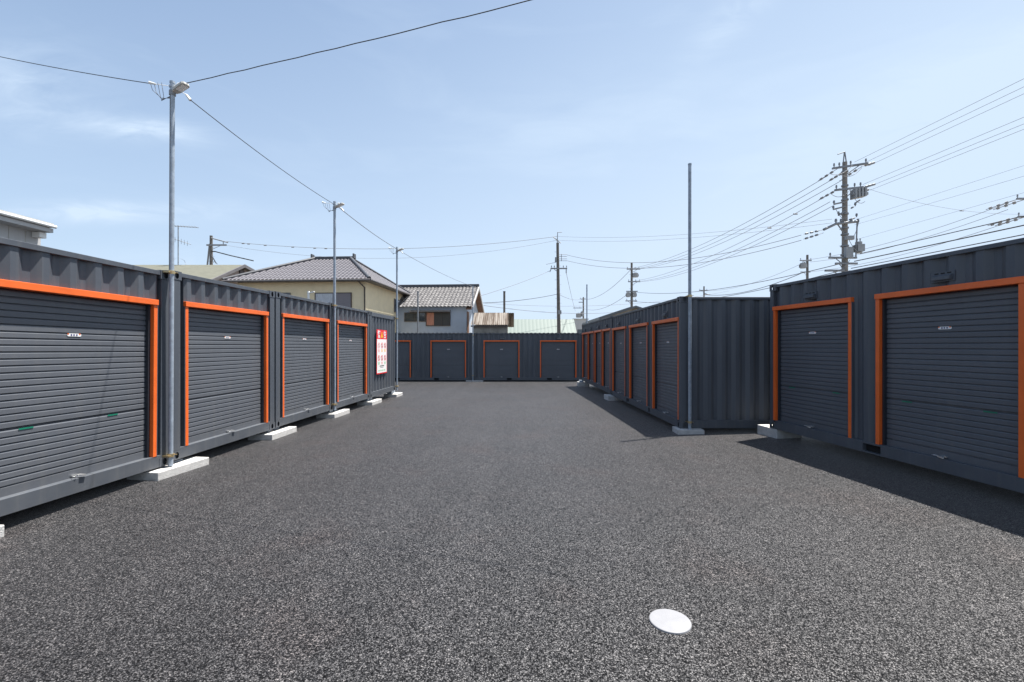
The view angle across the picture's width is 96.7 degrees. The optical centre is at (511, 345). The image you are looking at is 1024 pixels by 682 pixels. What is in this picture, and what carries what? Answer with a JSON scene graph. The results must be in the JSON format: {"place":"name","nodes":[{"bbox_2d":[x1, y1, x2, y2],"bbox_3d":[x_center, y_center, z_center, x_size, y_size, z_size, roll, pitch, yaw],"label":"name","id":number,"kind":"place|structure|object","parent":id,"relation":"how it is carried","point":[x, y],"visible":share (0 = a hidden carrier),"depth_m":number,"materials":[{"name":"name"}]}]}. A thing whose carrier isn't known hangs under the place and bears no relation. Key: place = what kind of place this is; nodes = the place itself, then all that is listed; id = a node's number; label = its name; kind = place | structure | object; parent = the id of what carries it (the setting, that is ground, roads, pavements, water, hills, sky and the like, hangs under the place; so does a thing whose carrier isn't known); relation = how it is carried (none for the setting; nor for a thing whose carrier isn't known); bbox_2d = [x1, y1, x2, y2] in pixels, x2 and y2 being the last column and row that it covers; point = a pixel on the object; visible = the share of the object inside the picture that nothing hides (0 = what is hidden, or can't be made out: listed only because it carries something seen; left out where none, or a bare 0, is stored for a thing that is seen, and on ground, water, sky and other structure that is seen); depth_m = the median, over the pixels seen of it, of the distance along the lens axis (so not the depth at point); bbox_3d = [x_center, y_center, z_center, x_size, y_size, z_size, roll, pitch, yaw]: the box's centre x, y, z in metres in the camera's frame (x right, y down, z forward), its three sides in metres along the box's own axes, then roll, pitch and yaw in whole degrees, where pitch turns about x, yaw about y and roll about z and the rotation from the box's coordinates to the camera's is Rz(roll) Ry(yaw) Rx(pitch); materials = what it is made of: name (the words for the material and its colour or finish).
{"place":"outdoors","nodes":[
{"label":"outdoors","id":0,"kind":"place"},
{"bbox_2d":[222,253,410,332],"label":"beige house","id":1,"kind":"structure","parent":0,"point":[360,285],"depth_m":27.97,"materials":[{"name":"tile"}]},
{"bbox_2d":[307,291,314,298],"bbox_3d":[-8.399,-0.190,19.000,0.283,4.180,0.100,0,0,0],"label":"pipe","id":2,"kind":"object","parent":1,"relation":"attached to","point":[308,294],"visible":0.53,"depth_m":18.96,"materials":[{"name":"metal"}]},
{"bbox_2d":[315,292,351,307],"bbox_3d":[-10.846,-2.329,27.609,2.300,1.799,0.100,0,0,4],"label":"window","id":3,"kind":"structure","parent":1,"relation":"in","point":[342,298],"depth_m":27.57,"materials":[{"name":"grey glass"}]},
{"bbox_2d":[0,380,1023,681],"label":"asphalt yard","id":4,"kind":"structure","parent":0,"point":[498,530],"depth_m":3.66,"materials":[{"name":"grey asphalt"}]},
{"bbox_2d":[0,525,3,537],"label":"concrete block","id":5,"kind":"structure","parent":4,"relation":"on","point":[1,530],"depth_m":4.09,"materials":[{"name":"concrete"}]},
{"bbox_2d":[0,237,168,516],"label":"shipping container","id":6,"kind":"object","parent":5,"relation":"on","point":[83,372],"visible":0.96,"depth_m":4.95,"materials":[{"name":"metal"}]},
{"bbox_2d":[127,456,208,480],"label":"concrete block","id":7,"kind":"structure","parent":4,"relation":"on","point":[184,464],"depth_m":6.06,"materials":[{"name":"concrete"}]},
{"bbox_2d":[148,80,191,465],"bbox_3d":[-4.550,-0.963,6.048,0.555,5.125,0.202,0,0,0],"label":"lamp post","id":8,"kind":"object","parent":7,"relation":"on","point":[179,87],"visible":0.99,"depth_m":6.05,"materials":[{"name":"metal"}]},
{"bbox_2d":[0,56,148,83],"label":"lamp cable","id":9,"kind":"object","parent":8,"relation":"attached to","point":[76,71],"visible":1,"depth_m":6.45,"materials":[{"name":"black rubber"}]},
{"bbox_2d":[190,100,332,203],"bbox_3d":[-4.343,-3.381,8.590,0.011,0.170,4.921,0,0,0],"label":"lamp cable","id":10,"kind":"object","parent":8,"relation":"attached to","point":[253,148],"visible":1,"depth_m":7.54,"materials":[{"name":"black rubber"}]},
{"bbox_2d":[187,0,530,82],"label":"lamp cable","id":11,"kind":"object","parent":8,"relation":"attached to","point":[366,40],"visible":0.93,"depth_m":5.16,"materials":[{"name":"black rubber"}]},
{"bbox_2d":[135,264,253,280],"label":"green roofed house","id":12,"kind":"structure","parent":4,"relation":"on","point":[217,272],"depth_m":29.10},
{"bbox_2d":[175,225,198,264],"bbox_3d":[-21.756,-6.620,30.228,1.735,2.654,0.588,0,0,-11],"label":"tv antenna","id":13,"kind":"object","parent":12,"relation":"on","point":[182,241],"visible":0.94,"depth_m":30.05,"materials":[{"name":"grey metal"}]},
{"bbox_2d":[248,426,296,439],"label":"concrete block","id":14,"kind":"structure","parent":4,"relation":"on","point":[277,432],"depth_m":8.51,"materials":[{"name":"concrete"}]},
{"bbox_2d":[164,270,274,460],"bbox_3d":[-7.567,0.270,7.543,6.081,2.591,2.444,0,0,3],"label":"shipping container","id":15,"kind":"object","parent":14,"relation":"on","point":[223,363],"visible":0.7,"depth_m":7.22,"materials":[{"name":"metal"}]},
{"bbox_2d":[274,291,332,427],"bbox_3d":[-7.443,0.260,10.018,6.081,2.591,2.444,0,0,3],"label":"shipping container","id":16,"kind":"object","parent":14,"relation":"on","point":[303,358],"visible":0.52,"depth_m":9.74,"materials":[{"name":"metal"}]},
{"bbox_2d":[316,408,349,417],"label":"concrete block","id":17,"kind":"structure","parent":4,"relation":"on","point":[336,413],"depth_m":11.11,"materials":[{"name":"concrete"}]},
{"bbox_2d":[322,201,344,409],"bbox_3d":[-4.328,-0.973,11.028,0.556,5.065,0.202,0,0,0],"label":"lamp post","id":18,"kind":"object","parent":17,"relation":"on","point":[335,206],"visible":0.95,"depth_m":11.03,"materials":[{"name":"metal"}]},
{"bbox_2d":[339,207,394,247],"bbox_3d":[-4.162,-3.398,13.550,0.016,0.102,5.002,0,0,1],"label":"lamp cable","id":19,"kind":"object","parent":18,"relation":"attached to","point":[364,227],"visible":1,"depth_m":12.84,"materials":[{"name":"black rubber"}]},
{"bbox_2d":[336,305,369,407],"bbox_3d":[-7.320,0.262,12.488,6.081,2.591,2.444,0,0,3],"label":"shipping container","id":20,"kind":"object","parent":17,"relation":"on","point":[352,355],"visible":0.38,"depth_m":12.43,"materials":[{"name":"metal"}]},
{"bbox_2d":[357,398,381,404],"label":"concrete block","id":21,"kind":"structure","parent":4,"relation":"on","point":[369,401],"depth_m":13.53,"materials":[{"name":"concrete"}]},
{"bbox_2d":[384,390,402,396],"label":"concrete block","id":22,"kind":"structure","parent":4,"relation":"on","point":[392,394],"depth_m":15.95,"materials":[{"name":"concrete"}]},
{"bbox_2d":[369,311,394,397],"bbox_3d":[-7.205,0.265,14.964,6.064,2.591,2.444,0,0,3],"label":"shipping container","id":23,"kind":"object","parent":22,"relation":"on","point":[382,383],"visible":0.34,"depth_m":14.69,"materials":[{"name":"metal"}]},
{"bbox_2d":[376,329,386,373],"bbox_3d":[-4.178,0.190,14.609,0.013,1.400,0.980,0,0,3],"label":"sign","id":24,"kind":"object","parent":23,"relation":"attached to","point":[381,351],"visible":1,"depth_m":14.56,"materials":[{"name":"white plastic"}]},
{"bbox_2d":[388,247,403,389],"bbox_3d":[-4.078,-0.958,16.028,0.556,5.055,0.202,0,0,0],"label":"lamp post","id":25,"kind":"object","parent":22,"relation":"on","point":[397,250],"visible":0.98,"depth_m":16.02,"materials":[{"name":"metal"}]},
{"bbox_2d":[466,380,482,381],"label":"concrete block","id":26,"kind":"structure","parent":4,"relation":"on","point":[474,380],"depth_m":24.83,"materials":[{"name":"grey concrete"}]},
{"bbox_2d":[395,333,471,379],"bbox_3d":[-5.191,0.585,26.103,6.064,2.611,2.476,0,0,0],"label":"shipping container","id":27,"kind":"object","parent":26,"relation":"on","point":[434,356],"visible":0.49,"depth_m":24.96,"materials":[{"name":"metal"}]},
{"bbox_2d":[472,286,473,379],"bbox_3d":[-2.135,-0.688,24.875,0.112,5.155,0.170,0,0,0],"label":"steel pole","id":28,"kind":"object","parent":26,"relation":"on","point":[472,332],"visible":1,"depth_m":24.82,"materials":[{"name":"grey metal"}]},
{"bbox_2d":[473,333,581,379],"bbox_3d":[0.894,0.585,26.103,6.064,2.611,2.476,0,0,0],"label":"shipping container","id":29,"kind":"object","parent":26,"relation":"on","point":[527,356],"visible":0.92,"depth_m":24.96,"materials":[{"name":"metal"}]},
{"bbox_2d":[577,380,588,386],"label":"concrete block","id":30,"kind":"structure","parent":4,"relation":"on","point":[580,383],"depth_m":20.87,"materials":[{"name":"concrete"}]},
{"bbox_2d":[582,316,610,393],"bbox_3d":[4.458,0.304,18.077,2.476,2.591,6.064,0,0,0],"label":"shipping container","id":31,"kind":"object","parent":30,"relation":"on","point":[596,353],"visible":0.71,"depth_m":17.64,"materials":[{"name":"metal"}]},
{"bbox_2d":[586,284,587,322],"bbox_3d":[3.490,-0.497,21.198,0.066,4.715,0.070,0,0,0],"label":"steel pole","id":32,"kind":"object","parent":4,"relation":"on","point":[586,303],"visible":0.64,"depth_m":21.18,"materials":[{"name":"grey metal"}]},
{"bbox_2d":[604,394,621,400],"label":"concrete block","id":33,"kind":"structure","parent":4,"relation":"on","point":[609,397],"depth_m":14.67,"materials":[{"name":"grey concrete"}]},
{"bbox_2d":[611,296,772,427],"bbox_3d":[4.488,0.325,11.967,2.476,2.591,6.064,0,0,0],"label":"shipping container","id":34,"kind":"object","parent":33,"relation":"on","point":[730,362],"visible":0.89,"depth_m":9.00,"materials":[{"name":"metal"}]},
{"bbox_2d":[649,609,691,634],"bbox_3d":[0.985,1.719,2.835,0.251,0.022,0.251,0,0,0],"label":"drain cover","id":35,"kind":"object","parent":4,"relation":"on","point":[670,621],"visible":1,"depth_m":2.82,"materials":[{"name":"white plastic"}]},
{"bbox_2d":[672,426,703,434],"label":"concrete block","id":36,"kind":"structure","parent":4,"relation":"on","point":[680,431],"depth_m":8.78,"materials":[{"name":"grey concrete"}]},
{"bbox_2d":[685,163,693,429],"bbox_3d":[3.450,-0.953,8.865,0.112,5.165,0.170,0,0,0],"label":"steel pole","id":37,"kind":"object","parent":36,"relation":"on","point":[689,296],"visible":1,"depth_m":8.80,"materials":[{"name":"grey metal"}]},
{"bbox_2d":[757,424,801,438],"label":"concrete block","id":38,"kind":"structure","parent":4,"relation":"on","point":[764,429],"depth_m":8.19,"materials":[{"name":"grey concrete"}]},
{"bbox_2d":[769,238,1023,492],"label":"shipping container","id":39,"kind":"object","parent":38,"relation":"on","point":[919,361],"visible":1,"depth_m":5.74,"materials":[{"name":"metal"}]},
{"bbox_2d":[0,0,1023,320],"label":"sky","id":40,"kind":"structure","parent":0,"point":[580,120],"materials":[{"name":"blue"}]},
{"bbox_2d":[508,319,576,332],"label":"mint warehouse","id":41,"kind":"structure","parent":0,"point":[537,325],"depth_m":62.40,"materials":[{"name":"green metal"}]},
{"bbox_2d":[573,318,588,332],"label":"white building","id":42,"kind":"structure","parent":0,"point":[578,323],"depth_m":66.00,"materials":[{"name":"white paint"}]},
{"bbox_2d":[489,291,725,305],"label":"power line","id":43,"kind":"object","parent":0,"point":[602,305],"visible":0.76,"depth_m":64.77,"materials":[{"name":"grey metal"}]},
{"bbox_2d":[582,306,641,323],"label":"dark roofed house","id":44,"kind":"structure","parent":0,"point":[628,309],"depth_m":36.30,"materials":[{"name":"paint"}]},
{"bbox_2d":[986,195,1023,225],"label":"insulators","id":45,"kind":"object","parent":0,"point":[1005,203],"visible":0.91,"depth_m":31.52,"materials":[{"name":"ceramic"}]},
{"label":"ground","id":46,"kind":"structure","parent":0,"visible":0},
{"bbox_2d":[0,210,56,245],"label":"white house","id":47,"kind":"structure","parent":46,"relation":"on","point":[17,227],"depth_m":13.31,"materials":[{"name":"white paint"}]},
{"bbox_2d":[206,235,253,264],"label":"utility pole","id":48,"kind":"object","parent":46,"relation":"on","point":[210,258],"visible":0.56,"depth_m":43.87,"materials":[{"name":"concrete"}]},
{"bbox_2d":[417,291,418,332],"bbox_3d":[-5.996,-0.733,29.000,0.109,5.506,0.115,0,0,0],"label":"post","id":49,"kind":"object","parent":46,"relation":"on","point":[417,311],"visible":0.7,"depth_m":28.96,"materials":[{"name":"grey metal"}]},
{"bbox_2d":[398,284,484,332],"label":"blue house","id":50,"kind":"structure","parent":46,"relation":"on","point":[445,308],"depth_m":33.32,"materials":[{"name":"tile"}]},
{"bbox_2d":[404,312,425,321],"bbox_3d":[-7.095,-2.100,33.260,1.578,0.673,0.100,0,0,4],"label":"window","id":51,"kind":"structure","parent":50,"relation":"in","point":[408,316],"depth_m":33.24,"materials":[{"name":"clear glass"}]},
{"bbox_2d":[426,312,449,325],"bbox_3d":[-5.379,-1.949,33.139,1.810,1.021,0.100,0,0,4],"label":"window","id":52,"kind":"structure","parent":50,"relation":"in","point":[432,318],"depth_m":33.13,"materials":[{"name":"black glass"}]},
{"bbox_2d":[467,311,468,332],"bbox_3d":[-3.234,-0.993,33.521,0.040,3.026,0.800,0,0,4],"label":"downspout","id":53,"kind":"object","parent":50,"relation":"in","point":[467,311],"depth_m":33.14,"materials":[{"name":"metal"}]},
{"bbox_2d":[471,313,513,332],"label":"rusty roofed shed","id":54,"kind":"structure","parent":46,"relation":"on","point":[492,322],"depth_m":30.46,"materials":[{"name":"paint"}]},
{"bbox_2d":[503,291,505,312],"bbox_3d":[-0.574,-1.028,34.000,0.186,6.097,0.196,0,0,0],"label":"post","id":55,"kind":"object","parent":46,"relation":"on","point":[504,301],"visible":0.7,"depth_m":33.92,"materials":[{"name":"metal"}]},
{"bbox_2d":[549,232,566,332],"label":"utility pole","id":56,"kind":"object","parent":46,"relation":"on","point":[557,270],"visible":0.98,"depth_m":43.88,"materials":[{"name":"concrete"}]},
{"bbox_2d":[226,236,556,248],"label":"power line","id":57,"kind":"object","parent":56,"relation":"attached to","point":[395,248],"visible":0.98,"depth_m":43.99,"materials":[{"name":"grey metal"}]},
{"bbox_2d":[227,240,556,257],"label":"power line","id":58,"kind":"object","parent":56,"relation":"attached to","point":[415,257],"visible":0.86,"depth_m":43.99,"materials":[{"name":"grey metal"}]},
{"bbox_2d":[487,294,556,302],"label":"power line","id":59,"kind":"object","parent":56,"relation":"attached to","point":[519,300],"visible":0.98,"depth_m":39.41,"materials":[{"name":"black rubber"}]},
{"bbox_2d":[569,235,800,262],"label":"power line","id":60,"kind":"object","parent":56,"relation":"attached to","point":[685,259],"visible":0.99,"depth_m":31.88,"materials":[{"name":"grey metal"}]},
{"bbox_2d":[570,240,800,267],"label":"power line","id":61,"kind":"object","parent":56,"relation":"attached to","point":[702,262],"visible":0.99,"depth_m":29.85,"materials":[{"name":"black rubber"}]},
{"bbox_2d":[559,219,829,237],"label":"power line","id":62,"kind":"object","parent":56,"relation":"attached to","point":[682,234],"visible":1,"depth_m":33.22,"materials":[{"name":"grey metal"}]},
{"bbox_2d":[562,223,828,240],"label":"power line","id":63,"kind":"object","parent":56,"relation":"attached to","point":[729,234],"visible":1,"depth_m":29.48,"materials":[{"name":"black rubber"}]},
{"bbox_2d":[576,297,583,317],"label":"utility pole","id":64,"kind":"object","parent":46,"relation":"on","point":[578,315],"visible":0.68,"depth_m":95.69,"materials":[{"name":"concrete"}]},
{"bbox_2d":[625,263,639,306],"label":"utility pole","id":65,"kind":"object","parent":46,"relation":"on","point":[631,295],"visible":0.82,"depth_m":57.86,"materials":[{"name":"concrete"}]},
{"bbox_2d":[484,305,612,313],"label":"power line","id":66,"kind":"object","parent":65,"relation":"attached to","point":[549,312],"visible":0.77,"depth_m":44.33,"materials":[{"name":"grey metal"}]},
{"bbox_2d":[630,177,824,268],"bbox_3d":[16.130,-9.255,41.750,0.029,1.098,32.632,0,0,-5],"label":"power line","id":67,"kind":"object","parent":65,"relation":"attached to","point":[740,225],"visible":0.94,"depth_m":33.07,"materials":[{"name":"grey metal"}]},
{"bbox_2d":[630,196,825,281],"bbox_3d":[16.228,-7.882,41.750,0.247,1.050,32.620,0,0,-5],"label":"power line","id":68,"kind":"object","parent":65,"relation":"attached to","point":[750,237],"visible":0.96,"depth_m":30.68,"materials":[{"name":"grey metal"}]},
{"bbox_2d":[631,265,834,293],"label":"power line","id":69,"kind":"object","parent":65,"relation":"attached to","point":[741,285],"visible":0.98,"depth_m":33.41,"materials":[{"name":"black rubber"}]},
{"bbox_2d":[637,202,828,281],"bbox_3d":[16.745,-7.686,41.750,0.027,0.972,32.575,0,0,-4],"label":"power line","id":70,"kind":"object","parent":65,"relation":"attached to","point":[752,242],"visible":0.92,"depth_m":31.85,"materials":[{"name":"black rubber"}]},
{"bbox_2d":[633,272,833,302],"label":"power line","id":71,"kind":"object","parent":65,"relation":"attached to","point":[741,293],"visible":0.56,"depth_m":33.39,"materials":[{"name":"black rubber"}]},
{"bbox_2d":[637,178,833,268],"bbox_3d":[16.884,-9.255,41.750,0.029,1.098,32.607,0,0,-5],"label":"power line","id":72,"kind":"object","parent":65,"relation":"attached to","point":[749,225],"visible":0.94,"depth_m":32.85,"materials":[{"name":"black rubber"}]},
{"bbox_2d":[642,206,831,281],"bbox_3d":[17.120,-7.629,41.750,0.027,1.086,32.551,0,0,-3],"label":"power line","id":73,"kind":"object","parent":65,"relation":"attached to","point":[752,246],"visible":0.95,"depth_m":32.27,"materials":[{"name":"grey metal"}]},
{"bbox_2d":[642,181,839,268],"bbox_3d":[17.371,-9.205,41.750,0.029,1.198,32.583,0,0,-4],"label":"power line","id":74,"kind":"object","parent":65,"relation":"attached to","point":[756,226],"visible":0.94,"depth_m":32.68,"materials":[{"name":"grey metal"}]},
{"bbox_2d":[799,255,811,278],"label":"utility pole","id":75,"kind":"object","parent":46,"relation":"on","point":[802,265],"visible":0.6,"depth_m":53.04,"materials":[{"name":"concrete"}]},
{"bbox_2d":[801,204,1003,260],"bbox_3d":[34.131,-9.647,42.580,0.033,0.637,21.170,0,0,-3],"label":"power line","id":76,"kind":"object","parent":75,"relation":"attached to","point":[916,234],"visible":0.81,"depth_m":38.10,"materials":[{"name":"grey metal"}]},
{"bbox_2d":[811,223,1004,271],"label":"power line","id":77,"kind":"object","parent":75,"relation":"attached to","point":[910,252],"visible":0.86,"depth_m":39.75,"materials":[{"name":"grey metal"}]},
{"bbox_2d":[813,209,1007,261],"bbox_3d":[34.864,-9.440,42.580,0.033,0.740,21.148,0,0,0],"label":"power line","id":78,"kind":"object","parent":75,"relation":"attached to","point":[921,238],"visible":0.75,"depth_m":38.09,"materials":[{"name":"grey metal"}]},
{"bbox_2d":[805,151,875,272],"bbox_3d":[17.774,-4.328,25.013,3.770,12.697,1.190,0,0,0],"label":"utility pole","id":79,"kind":"object","parent":46,"relation":"on","point":[858,192],"visible":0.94,"depth_m":24.83,"materials":[{"name":"concrete"}]},
{"bbox_2d":[867,188,996,213],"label":"power line","id":80,"kind":"object","parent":79,"relation":"attached to","point":[932,205],"visible":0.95,"depth_m":26.33,"materials":[{"name":"black rubber"}]},
{"bbox_2d":[851,234,1023,268],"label":"power line","id":81,"kind":"object","parent":79,"relation":"attached to","point":[943,250],"visible":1,"depth_m":19.72,"materials":[{"name":"black rubber"}]},
{"bbox_2d":[856,193,1020,239],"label":"power line","id":82,"kind":"object","parent":79,"relation":"attached to","point":[945,214],"visible":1,"depth_m":19.91,"materials":[{"name":"black rubber"}]},
{"bbox_2d":[854,225,1023,261],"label":"power line","id":83,"kind":"object","parent":79,"relation":"attached to","point":[943,242],"visible":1,"depth_m":19.86,"materials":[{"name":"black rubber"}]},
{"bbox_2d":[855,79,1022,161],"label":"power line","id":84,"kind":"object","parent":79,"relation":"attached to","point":[942,118],"visible":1,"depth_m":19.80,"materials":[{"name":"grey metal"}]},
{"bbox_2d":[855,176,1022,224],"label":"power line","id":85,"kind":"object","parent":79,"relation":"attached to","point":[943,199],"visible":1,"depth_m":20.04,"materials":[{"name":"grey metal"}]},
{"bbox_2d":[859,166,1020,218],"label":"power line","id":86,"kind":"object","parent":79,"relation":"attached to","point":[943,191],"visible":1,"depth_m":20.08,"materials":[{"name":"grey metal"}]},
{"bbox_2d":[860,216,1023,253],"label":"power line","id":87,"kind":"object","parent":79,"relation":"attached to","point":[947,233],"visible":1,"depth_m":20.04,"materials":[{"name":"black rubber"}]},
{"bbox_2d":[865,117,1023,183],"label":"power line","id":88,"kind":"object","parent":79,"relation":"attached to","point":[948,148],"visible":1,"depth_m":20.07,"materials":[{"name":"grey metal"}]},
{"bbox_2d":[867,87,1022,161],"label":"power line","id":89,"kind":"object","parent":79,"relation":"attached to","point":[946,123],"visible":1,"depth_m":20.00,"materials":[{"name":"grey metal"}]},
{"bbox_2d":[869,94,1022,165],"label":"power line","id":90,"kind":"object","parent":79,"relation":"attached to","point":[951,127],"visible":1,"depth_m":20.29,"materials":[{"name":"grey metal"}]},
{"bbox_2d":[869,124,1022,186],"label":"power line","id":91,"kind":"object","parent":79,"relation":"attached to","point":[953,152],"visible":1,"depth_m":20.10,"materials":[{"name":"grey metal"}]},
{"bbox_2d":[871,129,1023,189],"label":"power line","id":92,"kind":"object","parent":79,"relation":"attached to","point":[950,158],"visible":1,"depth_m":20.40,"materials":[{"name":"grey metal"}]},
{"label":"utility pole","id":93,"kind":"object","parent":46,"relation":"on","visible":0},
{"bbox_2d":[703,274,798,294],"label":"power line","id":94,"kind":"object","parent":93,"relation":"attached to","point":[762,287],"visible":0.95,"depth_m":62.12,"materials":[{"name":"black rubber"}]}
]}

